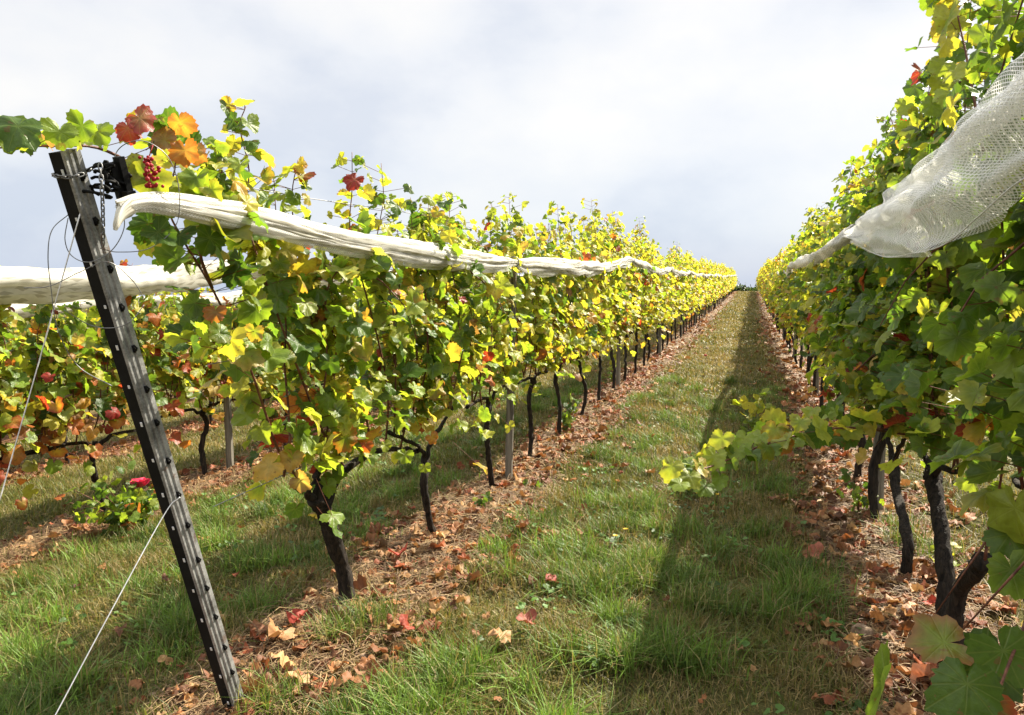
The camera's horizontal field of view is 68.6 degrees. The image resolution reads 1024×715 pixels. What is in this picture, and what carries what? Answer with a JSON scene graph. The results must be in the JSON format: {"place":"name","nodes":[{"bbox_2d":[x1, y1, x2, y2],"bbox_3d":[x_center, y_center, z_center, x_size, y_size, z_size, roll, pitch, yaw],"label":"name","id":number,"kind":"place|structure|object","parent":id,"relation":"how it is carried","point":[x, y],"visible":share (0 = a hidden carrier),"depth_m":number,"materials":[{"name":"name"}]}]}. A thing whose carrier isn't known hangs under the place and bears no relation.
{"place":"outdoors","nodes":[
{"label":"outdoors","id":0,"kind":"place"},
{"bbox_2d":[5,290,388,317],"bbox_3d":[-1.269,-1.504,16.836,0.154,0.317,28.446,2,6,18],"label":"rolled net","id":1,"kind":"object","parent":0,"point":[229,296],"visible":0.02,"depth_m":8.10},
{"bbox_2d":[0,260,583,304],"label":"rolled net","id":2,"kind":"object","parent":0,"point":[146,279],"visible":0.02,"depth_m":4.56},
{"bbox_2d":[213,366,544,506],"bbox_3d":[10.081,-3.234,36.900,0.003,0.399,72.800,2,6,18],"label":"trellis wire","id":3,"kind":"object","parent":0,"point":[306,464],"visible":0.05,"depth_m":2.69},
{"bbox_2d":[172,174,635,258],"bbox_3d":[10.020,-4.239,36.605,0.003,0.403,72.800,2,6,18],"label":"trellis wire","id":4,"kind":"object","parent":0,"point":[351,204],"visible":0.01,"depth_m":3.04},
{"bbox_2d":[115,192,736,277],"bbox_3d":[10.043,-3.989,35.984,0.178,0.586,72.176,2,6,18],"label":"rolled net","id":5,"kind":"object","parent":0,"point":[316,235],"visible":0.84,"depth_m":2.84,"materials":[{"name":"fabric"}]},
{"bbox_2d":[113,196,135,230],"bbox_3d":[-0.938,-0.348,1.811,0.023,0.087,0.091,0,6,0],"label":"net tail","id":6,"kind":"object","parent":5,"relation":"hanging from","point":[124,211],"visible":0.99,"depth_m":1.80},
{"bbox_2d":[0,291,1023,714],"bbox_3d":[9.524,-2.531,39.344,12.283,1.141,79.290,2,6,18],"label":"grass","id":7,"kind":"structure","parent":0,"point":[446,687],"depth_m":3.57,"materials":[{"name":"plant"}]},
{"bbox_2d":[0,291,1023,714],"bbox_3d":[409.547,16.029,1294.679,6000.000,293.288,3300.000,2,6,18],"label":"ground","id":8,"kind":"structure","parent":0,"point":[808,709],"depth_m":3.39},
{"bbox_2d":[6,327,20,393],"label":"grape vine","id":9,"kind":"object","parent":8,"relation":"on","point":[13,339],"visible":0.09,"depth_m":9.45,"materials":[{"name":"green plant"}]},
{"bbox_2d":[0,322,43,440],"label":"grape vine","id":10,"kind":"object","parent":8,"relation":"on","point":[2,343],"visible":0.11,"depth_m":6.79,"materials":[{"name":"plant"}]},
{"bbox_2d":[0,304,89,509],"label":"grape vine","id":11,"kind":"object","parent":8,"relation":"on","point":[14,363],"visible":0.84,"depth_m":4.39,"materials":[{"name":"green plant"}]},
{"bbox_2d":[4,308,145,463],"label":"grape vine","id":12,"kind":"object","parent":8,"relation":"on","point":[63,371],"visible":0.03,"depth_m":7.43,"materials":[{"name":"plant"}]},
{"bbox_2d":[0,259,199,511],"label":"grape vine","id":13,"kind":"object","parent":8,"relation":"on","point":[116,413],"visible":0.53,"depth_m":4.80,"materials":[{"name":"green plant"}]},
{"bbox_2d":[54,465,184,537],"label":"rose bush","id":14,"kind":"object","parent":8,"relation":"on","point":[136,503],"visible":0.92,"depth_m":4.63,"materials":[{"name":"green plant"}]},
{"bbox_2d":[99,291,184,387],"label":"grape vine","id":15,"kind":"object","parent":8,"relation":"on","point":[161,292],"visible":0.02,"depth_m":8.59,"materials":[{"name":"plant"}]},
{"bbox_2d":[48,148,244,714],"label":"end post","id":16,"kind":"object","parent":8,"relation":"on","point":[107,292],"visible":1,"depth_m":2.04,"materials":[{"name":"black metal"}]},
{"bbox_2d":[0,214,79,499],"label":"stay wire","id":17,"kind":"object","parent":16,"relation":"attached to","point":[40,355],"visible":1,"depth_m":1.88,"materials":[{"name":"metal"}]},
{"bbox_2d":[51,168,93,178],"bbox_3d":[-1.061,-0.445,1.811,0.086,0.039,0.094,2,6,18],"label":"chain","id":18,"kind":"object","parent":16,"relation":"attached to","point":[76,175],"visible":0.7,"depth_m":1.78,"materials":[{"name":"metal"}]},
{"bbox_2d":[47,215,111,385],"bbox_3d":[-1.072,-0.140,1.858,0.123,0.430,0.046,-3,7,-31],"label":"wire","id":19,"kind":"object","parent":16,"relation":"attached to","point":[53,305],"visible":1,"depth_m":1.82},
{"bbox_2d":[24,261,144,299],"bbox_3d":[-1.040,-0.187,1.834,0.260,0.097,0.030,-4,7,-33],"label":"wire","id":20,"kind":"object","parent":16,"relation":"attached to","point":[83,270],"visible":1,"depth_m":1.83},
{"bbox_2d":[64,218,124,262],"bbox_3d":[-1.027,-0.303,1.832,0.140,0.143,0.048,-1,6,-8],"label":"wire","id":21,"kind":"object","parent":16,"relation":"attached to","point":[99,258],"visible":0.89,"depth_m":1.84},
{"bbox_2d":[98,162,104,246],"bbox_3d":[-1.000,-0.372,1.829,0.012,0.201,0.053,-4,7,-33],"label":"chain","id":22,"kind":"object","parent":16,"relation":"attached to","point":[101,181],"visible":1,"depth_m":1.82,"materials":[{"name":"metal"}]},
{"bbox_2d":[64,305,143,328],"bbox_3d":[-1.013,-0.102,1.877,0.184,0.060,0.045,-1,6,-6],"label":"wire","id":23,"kind":"object","parent":16,"relation":"attached to","point":[106,328],"visible":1,"depth_m":1.88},
{"bbox_2d":[82,156,135,198],"bbox_3d":[-1.013,-0.437,1.872,0.118,0.135,0.130,2,6,18],"label":"clip bundle","id":24,"kind":"object","parent":16,"relation":"attached to","point":[118,176],"visible":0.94,"depth_m":1.87,"materials":[{"name":"black plastic"}]},
{"bbox_2d":[55,497,179,714],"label":"stay wire","id":25,"kind":"object","parent":16,"relation":"attached to","point":[113,606],"visible":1,"depth_m":1.98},
{"bbox_2d":[100,140,179,251],"bbox_3d":[-0.945,-0.406,1.903,0.195,0.278,0.047,-4,7,-33],"label":"wire","id":26,"kind":"object","parent":16,"relation":"attached to","point":[178,189],"visible":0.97,"depth_m":1.92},
{"bbox_2d":[132,287,264,476],"bbox_3d":[-2.523,0.215,6.077,0.912,1.650,1.382,2,6,18],"label":"grape vine","id":27,"kind":"object","parent":8,"relation":"on","point":[196,377],"visible":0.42,"depth_m":5.75,"materials":[{"name":"green plant"}]},
{"bbox_2d":[174,292,237,423],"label":"grape vine","id":28,"kind":"object","parent":8,"relation":"on","point":[187,405],"depth_m":9.16,"materials":[{"name":"plant"}]},
{"bbox_2d":[0,95,446,604],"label":"grape vine","id":29,"kind":"object","parent":8,"relation":"on","point":[285,290],"visible":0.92,"depth_m":2.63,"materials":[{"name":"green plant"}]},
{"bbox_2d":[222,373,233,469],"bbox_3d":[-2.351,0.356,6.195,0.069,1.401,0.074,2,6,18],"label":"wooden stake","id":30,"kind":"object","parent":8,"relation":"on","point":[228,433],"visible":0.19,"depth_m":6.20,"materials":[{"name":"grey wood"}]},
{"bbox_2d":[219,279,321,448],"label":"grape vine","id":31,"kind":"object","parent":8,"relation":"on","point":[266,393],"visible":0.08,"depth_m":6.57,"materials":[{"name":"green plant"}]},
{"bbox_2d":[315,292,381,390],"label":"grape vine","id":32,"kind":"object","parent":8,"relation":"on","point":[348,320],"visible":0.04,"depth_m":7.79,"materials":[{"name":"green plant"}]},
{"bbox_2d":[353,289,399,408],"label":"grape vine","id":33,"kind":"object","parent":8,"relation":"on","point":[383,304],"visible":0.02,"depth_m":8.27,"materials":[{"name":"green plant"}]},
{"bbox_2d":[352,162,521,538],"bbox_3d":[-0.441,0.066,3.885,0.836,1.980,1.121,2,6,18],"label":"grape vine","id":34,"kind":"object","parent":8,"relation":"on","point":[439,390],"visible":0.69,"depth_m":3.80,"materials":[{"name":"green plant"}]},
{"bbox_2d":[0,385,888,714],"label":"clover","id":35,"kind":"object","parent":8,"relation":"on","point":[594,659],"visible":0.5,"depth_m":3.57,"materials":[{"name":"green plant"}]},
{"bbox_2d":[472,491,492,508],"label":"leafy weed","id":36,"kind":"object","parent":8,"relation":"on","point":[487,498],"visible":0.66,"depth_m":4.59,"materials":[{"name":"plant"}]},
{"bbox_2d":[424,201,549,490],"bbox_3d":[-0.193,-0.022,4.918,0.756,1.978,1.152,1,6,11],"label":"grape vine","id":37,"kind":"object","parent":8,"relation":"on","point":[494,353],"visible":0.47,"depth_m":4.88,"materials":[{"name":"green plant"}]},
{"bbox_2d":[505,268,516,479],"bbox_3d":[-0.010,0.178,5.273,0.090,1.601,0.058,2,6,18],"label":"wooden stake","id":38,"kind":"object","parent":8,"relation":"on","point":[509,441],"visible":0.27,"depth_m":5.29,"materials":[{"name":"grey wood"}]},
{"bbox_2d":[0,292,1023,714],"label":"fallen leaves","id":39,"kind":"object","parent":8,"relation":"on","point":[920,670],"visible":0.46,"depth_m":3.88,"materials":[{"name":"brown plant"}]},
{"bbox_2d":[0,295,1023,714],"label":"dry straw","id":40,"kind":"object","parent":8,"relation":"on","point":[368,567],"visible":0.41,"depth_m":3.62,"materials":[{"name":"brown plant"}]},
{"bbox_2d":[522,479,542,489],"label":"leafy weed","id":41,"kind":"object","parent":8,"relation":"on","point":[525,482],"visible":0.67,"depth_m":5.10,"materials":[{"name":"plant"}]},
{"bbox_2d":[487,193,596,458],"bbox_3d":[0.250,-0.182,5.901,0.746,2.113,1.230,2,6,18],"label":"grape vine","id":42,"kind":"object","parent":8,"relation":"on","point":[540,355],"visible":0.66,"depth_m":5.75,"materials":[{"name":"green plant"}]},
{"bbox_2d":[529,201,601,434],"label":"grape vine","id":43,"kind":"object","parent":8,"relation":"on","point":[573,305],"visible":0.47,"depth_m":6.52,"materials":[{"name":"green plant"}]},
{"bbox_2d":[561,393,581,431],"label":"leafy weed","id":44,"kind":"object","parent":8,"relation":"on","point":[567,417],"visible":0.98,"depth_m":6.78,"materials":[{"name":"plant"}]},
{"bbox_2d":[551,198,623,414],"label":"grape vine","id":45,"kind":"object","parent":8,"relation":"on","point":[594,295],"visible":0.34,"depth_m":7.54,"materials":[{"name":"green plant"}]},
{"bbox_2d":[572,209,640,400],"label":"grape vine","id":46,"kind":"object","parent":8,"relation":"on","point":[611,294],"visible":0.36,"depth_m":8.36,"materials":[{"name":"green plant"}]},
{"bbox_2d":[607,345,620,381],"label":"leafy weed","id":47,"kind":"object","parent":8,"relation":"on","point":[611,369],"visible":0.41,"depth_m":10.12,"materials":[{"name":"plant"}]},
{"bbox_2d":[616,335,620,386],"bbox_3d":[1.369,-0.298,9.627,0.061,1.601,0.075,2,6,18],"label":"wooden stake","id":48,"kind":"object","parent":8,"relation":"on","point":[618,364],"visible":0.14,"depth_m":9.65,"materials":[{"name":"grey wood"}]},
{"bbox_2d":[599,210,642,389],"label":"grape vine","id":49,"kind":"object","parent":8,"relation":"on","point":[623,327],"visible":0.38,"depth_m":9.10,"materials":[{"name":"green plant"}]},
{"bbox_2d":[607,233,663,381],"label":"grape vine","id":50,"kind":"object","parent":8,"relation":"on","point":[647,282],"visible":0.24,"depth_m":10.15,"materials":[{"name":"yellow plant"}]},
{"bbox_2d":[623,216,668,373],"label":"grape vine","id":51,"kind":"object","parent":8,"relation":"on","point":[646,308],"visible":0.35,"depth_m":10.95,"materials":[{"name":"yellow plant"}]},
{"bbox_2d":[632,242,678,365],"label":"grape vine","id":52,"kind":"object","parent":8,"relation":"on","point":[660,289],"visible":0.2,"depth_m":11.89,"materials":[{"name":"yellow plant"}]},
{"bbox_2d":[641,239,675,361],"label":"grape vine","id":53,"kind":"object","parent":8,"relation":"on","point":[668,286],"visible":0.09,"depth_m":12.87,"materials":[{"name":"yellow plant"}]},
{"bbox_2d":[658,323,661,352],"bbox_3d":[2.769,-0.737,14.002,0.061,1.600,0.071,2,6,18],"label":"wooden stake","id":54,"kind":"object","parent":8,"relation":"on","point":[659,341],"visible":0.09,"depth_m":14.02,"materials":[{"name":"grey wood"}]},
{"bbox_2d":[652,255,677,349],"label":"grape vine","id":55,"kind":"object","parent":8,"relation":"on","point":[672,306],"visible":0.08,"depth_m":14.59,"materials":[{"name":"plant"}]},
{"bbox_2d":[654,255,684,354],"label":"grape vine","id":56,"kind":"object","parent":8,"relation":"on","point":[670,299],"visible":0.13,"depth_m":13.81,"materials":[{"name":"plant"}]},
{"bbox_2d":[663,255,690,346],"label":"grape vine","id":57,"kind":"object","parent":8,"relation":"on","point":[678,303],"visible":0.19,"depth_m":15.43,"materials":[{"name":"plant"}]},
{"bbox_2d":[665,248,693,340],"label":"grape vine","id":58,"kind":"object","parent":8,"relation":"on","point":[679,268],"visible":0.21,"depth_m":16.11,"materials":[{"name":"plant"}]},
{"bbox_2d":[669,241,691,339],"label":"grape vine","id":59,"kind":"object","parent":8,"relation":"on","point":[687,308],"visible":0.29,"depth_m":17.21,"materials":[{"name":"plant"}]},
{"bbox_2d":[679,255,696,333],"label":"grape vine","id":60,"kind":"object","parent":8,"relation":"on","point":[688,263],"visible":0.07,"depth_m":18.95,"materials":[{"name":"plant"}]},
{"bbox_2d":[676,254,702,336],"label":"grape vine","id":61,"kind":"object","parent":8,"relation":"on","point":[693,300],"visible":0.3,"depth_m":18.12,"materials":[{"name":"plant"}]},
{"bbox_2d":[682,251,702,331],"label":"grape vine","id":62,"kind":"object","parent":8,"relation":"on","point":[694,268],"visible":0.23,"depth_m":19.72,"materials":[{"name":"yellow plant"}]},
{"bbox_2d":[686,250,704,328],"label":"grape vine","id":63,"kind":"object","parent":8,"relation":"on","point":[692,311],"visible":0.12,"depth_m":20.62,"materials":[{"name":"yellow plant"}]},
{"bbox_2d":[690,261,704,325],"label":"grape vine","id":64,"kind":"object","parent":8,"relation":"on","point":[699,297],"visible":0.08,"depth_m":22.55,"materials":[{"name":"yellow plant"}]},
{"bbox_2d":[693,261,707,322],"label":"grape vine","id":65,"kind":"object","parent":8,"relation":"on","point":[704,295],"visible":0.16,"depth_m":23.70,"materials":[{"name":"yellow plant"}]},
{"bbox_2d":[691,261,709,326],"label":"grape vine","id":66,"kind":"object","parent":8,"relation":"on","point":[703,288],"visible":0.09,"depth_m":21.77,"materials":[{"name":"yellow plant"}]},
{"bbox_2d":[695,260,708,320],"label":"grape vine","id":67,"kind":"object","parent":8,"relation":"on","point":[705,289],"visible":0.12,"depth_m":24.37,"materials":[{"name":"yellow plant"}]},
{"bbox_2d":[699,259,711,311],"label":"grape vine","id":68,"kind":"object","parent":8,"relation":"on","point":[702,262],"visible":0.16,"depth_m":25.43,"materials":[{"name":"yellow plant"}]},
{"bbox_2d":[701,262,714,318],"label":"grape vine","id":69,"kind":"object","parent":8,"relation":"on","point":[704,308],"visible":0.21,"depth_m":26.30,"materials":[{"name":"yellow plant"}]},
{"bbox_2d":[701,256,715,315],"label":"grape vine","id":70,"kind":"object","parent":8,"relation":"on","point":[709,282],"visible":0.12,"depth_m":27.08,"materials":[{"name":"yellow plant"}]},
{"bbox_2d":[705,259,716,314],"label":"grape vine","id":71,"kind":"object","parent":8,"relation":"on","point":[714,286],"visible":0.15,"depth_m":27.76,"materials":[{"name":"yellow plant"}]},
{"bbox_2d":[707,262,717,312],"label":"grape vine","id":72,"kind":"object","parent":8,"relation":"on","point":[712,267],"visible":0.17,"depth_m":29.84,"materials":[{"name":"yellow plant"}]},
{"bbox_2d":[712,261,724,309],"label":"grape vine","id":73,"kind":"object","parent":8,"relation":"on","point":[716,266],"visible":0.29,"depth_m":33.29,"materials":[{"name":"yellow plant"}]},
{"bbox_2d":[717,263,725,306],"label":"grape vine","id":74,"kind":"object","parent":8,"relation":"on","point":[723,281],"visible":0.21,"depth_m":37.50,"materials":[{"name":"yellow plant"}]},
{"bbox_2d":[732,283,757,290],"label":"hedge","id":75,"kind":"object","parent":8,"relation":"on","point":[740,288],"visible":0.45,"depth_m":74.30,"materials":[{"name":"green plant"}]},
{"bbox_2d":[729,388,775,433],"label":"grape leaf","id":76,"kind":"object","parent":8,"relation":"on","point":[757,407],"visible":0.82,"depth_m":6.63,"materials":[{"name":"plant"}]},
{"bbox_2d":[761,255,783,327],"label":"grape vine","id":77,"kind":"object","parent":8,"relation":"on","point":[771,269],"visible":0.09,"depth_m":20.52,"materials":[{"name":"green plant"}]},
{"bbox_2d":[761,253,783,326],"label":"grape vine","id":78,"kind":"object","parent":8,"relation":"on","point":[764,298],"visible":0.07,"depth_m":21.45,"materials":[{"name":"green plant"}]},
{"bbox_2d":[766,262,780,333],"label":"grape vine","id":79,"kind":"object","parent":8,"relation":"on","point":[779,266],"visible":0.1,"depth_m":18.81,"materials":[{"name":"green plant"}]},
{"bbox_2d":[764,262,785,339],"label":"grape vine","id":80,"kind":"object","parent":8,"relation":"on","point":[774,308],"visible":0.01,"depth_m":16.96,"materials":[{"name":"green plant"}]},
{"bbox_2d":[763,246,788,345],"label":"grape vine","id":81,"kind":"object","parent":8,"relation":"on","point":[779,286],"visible":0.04,"depth_m":15.14,"materials":[{"name":"green plant"}]},
{"bbox_2d":[765,244,788,342],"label":"grape vine","id":82,"kind":"object","parent":8,"relation":"on","point":[775,275],"visible":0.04,"depth_m":16.05,"materials":[{"name":"green plant"}]},
{"bbox_2d":[768,247,786,331],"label":"grape vine","id":83,"kind":"object","parent":8,"relation":"on","point":[780,254],"visible":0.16,"depth_m":19.68,"materials":[{"name":"green plant"}]},
{"bbox_2d":[767,247,793,356],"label":"grape vine","id":84,"kind":"object","parent":8,"relation":"on","point":[772,307],"visible":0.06,"depth_m":13.47,"materials":[{"name":"plant"}]},
{"bbox_2d":[767,234,797,353],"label":"grape vine","id":85,"kind":"object","parent":8,"relation":"on","point":[771,282],"visible":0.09,"depth_m":13.96,"materials":[{"name":"plant"}]},
{"bbox_2d":[768,239,803,363],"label":"grape vine","id":86,"kind":"object","parent":8,"relation":"on","point":[785,279],"visible":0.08,"depth_m":12.38,"materials":[{"name":"plant"}]},
{"bbox_2d":[780,222,808,368],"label":"grape vine","id":87,"kind":"object","parent":8,"relation":"on","point":[784,304],"visible":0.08,"depth_m":11.51,"materials":[{"name":"plant"}]},
{"bbox_2d":[773,208,818,372],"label":"grape vine","id":88,"kind":"object","parent":8,"relation":"on","point":[785,314],"visible":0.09,"depth_m":10.54,"materials":[{"name":"green plant"}]},
{"bbox_2d":[775,215,820,385],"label":"grape vine","id":89,"kind":"object","parent":8,"relation":"on","point":[796,249],"visible":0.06,"depth_m":9.62,"materials":[{"name":"plant"}]},
{"bbox_2d":[771,224,863,279],"bbox_3d":[5.604,-1.757,15.759,0.166,0.248,26.288,2,6,18],"label":"rolled net","id":90,"kind":"object","parent":89,"relation":"on","point":[830,247],"visible":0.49,"depth_m":4.67,"materials":[{"name":"fabric"}]},
{"bbox_2d":[842,52,1023,257],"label":"open net","id":91,"kind":"object","parent":90,"relation":"attached to","point":[978,116],"visible":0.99,"depth_m":1.57,"materials":[{"name":"fabric"}]},
{"bbox_2d":[776,202,829,391],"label":"grape vine","id":92,"kind":"object","parent":8,"relation":"on","point":[810,235],"visible":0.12,"depth_m":8.87,"materials":[{"name":"green plant"}]},
{"bbox_2d":[793,201,835,406],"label":"grape vine","id":93,"kind":"object","parent":8,"relation":"on","point":[814,245],"visible":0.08,"depth_m":7.99,"materials":[{"name":"green plant"}]},
{"bbox_2d":[812,355,819,393],"bbox_3d":[3.600,-0.347,8.813,0.081,1.851,0.094,2,6,18],"label":"wooden stake","id":94,"kind":"object","parent":8,"relation":"on","point":[817,379],"visible":0.03,"depth_m":8.85,"materials":[{"name":"grey wood"}]},
{"bbox_2d":[786,201,853,420],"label":"grape vine","id":95,"kind":"object","parent":8,"relation":"on","point":[793,305],"visible":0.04,"depth_m":7.29,"materials":[{"name":"green plant"}]},
{"bbox_2d":[788,160,865,448],"bbox_3d":[2.656,-0.368,6.093,0.758,2.458,1.216,2,6,18],"label":"grape vine","id":96,"kind":"object","parent":8,"relation":"on","point":[799,283],"visible":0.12,"depth_m":6.08,"materials":[{"name":"green plant"}]},
{"bbox_2d":[799,152,875,481],"bbox_3d":[2.465,-0.256,5.182,0.863,2.414,1.265,2,6,18],"label":"grape vine","id":97,"kind":"object","parent":8,"relation":"on","point":[824,281],"visible":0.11,"depth_m":5.37,"materials":[{"name":"green plant"}]},
{"bbox_2d":[658,0,1023,644],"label":"grape vine","id":98,"kind":"object","parent":8,"relation":"on","point":[924,431],"visible":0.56,"depth_m":2.84,"materials":[{"name":"green plant"}]},
{"bbox_2d":[833,468,884,512],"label":"leafy weed","id":99,"kind":"object","parent":8,"relation":"on","point":[855,496],"visible":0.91,"depth_m":4.51,"materials":[{"name":"plant"}]},
{"bbox_2d":[851,623,873,640],"bbox_3d":[1.387,1.092,2.970,0.086,0.070,0.067,2,6,18],"label":"stone","id":100,"kind":"object","parent":8,"relation":"on","point":[865,629],"visible":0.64,"depth_m":2.95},
{"bbox_2d":[816,104,920,519],"bbox_3d":[2.225,-0.197,4.267,0.875,2.483,1.142,2,6,18],"label":"grape vine","id":101,"kind":"object","parent":8,"relation":"on","point":[855,270],"visible":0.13,"depth_m":4.32,"materials":[{"name":"green plant"}]},
{"bbox_2d":[873,424,885,514],"bbox_3d":[2.207,0.128,4.463,0.081,1.850,0.078,2,6,18],"label":"wooden stake","id":102,"kind":"object","parent":8,"relation":"on","point":[881,475],"visible":0.06,"depth_m":4.49,"materials":[{"name":"grey wood"}]},
{"bbox_2d":[819,120,953,580],"bbox_3d":[2.045,-0.084,4.021,0.730,2.306,1.299,2,6,18],"label":"grape vine","id":103,"kind":"object","parent":8,"relation":"on","point":[891,467],"visible":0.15,"depth_m":3.84,"materials":[{"name":"green plant"}]},
{"bbox_2d":[865,0,1023,714],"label":"grape vine","id":104,"kind":"object","parent":8,"relation":"on","point":[980,672],"visible":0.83,"depth_m":1.79,"materials":[{"name":"green plant"}]},
{"bbox_2d":[929,542,961,566],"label":"leafy weed","id":105,"kind":"object","parent":8,"relation":"on","point":[951,543],"visible":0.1,"depth_m":3.56,"materials":[{"name":"plant"}]},
{"bbox_2d":[928,270,1023,629],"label":"grape vine","id":106,"kind":"object","parent":8,"relation":"on","point":[987,288],"visible":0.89,"depth_m":1.53,"materials":[{"name":"green plant"}]},
{"bbox_2d":[0,0,1023,295],"label":"sky","id":107,"kind":"structure","parent":0,"point":[716,123],"materials":[{"name":"white"}]},
{"bbox_2d":[148,428,1017,714],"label":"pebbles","id":108,"kind":"object","parent":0,"point":[901,689],"visible":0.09,"depth_m":3.46,"materials":[{"name":"stone"}]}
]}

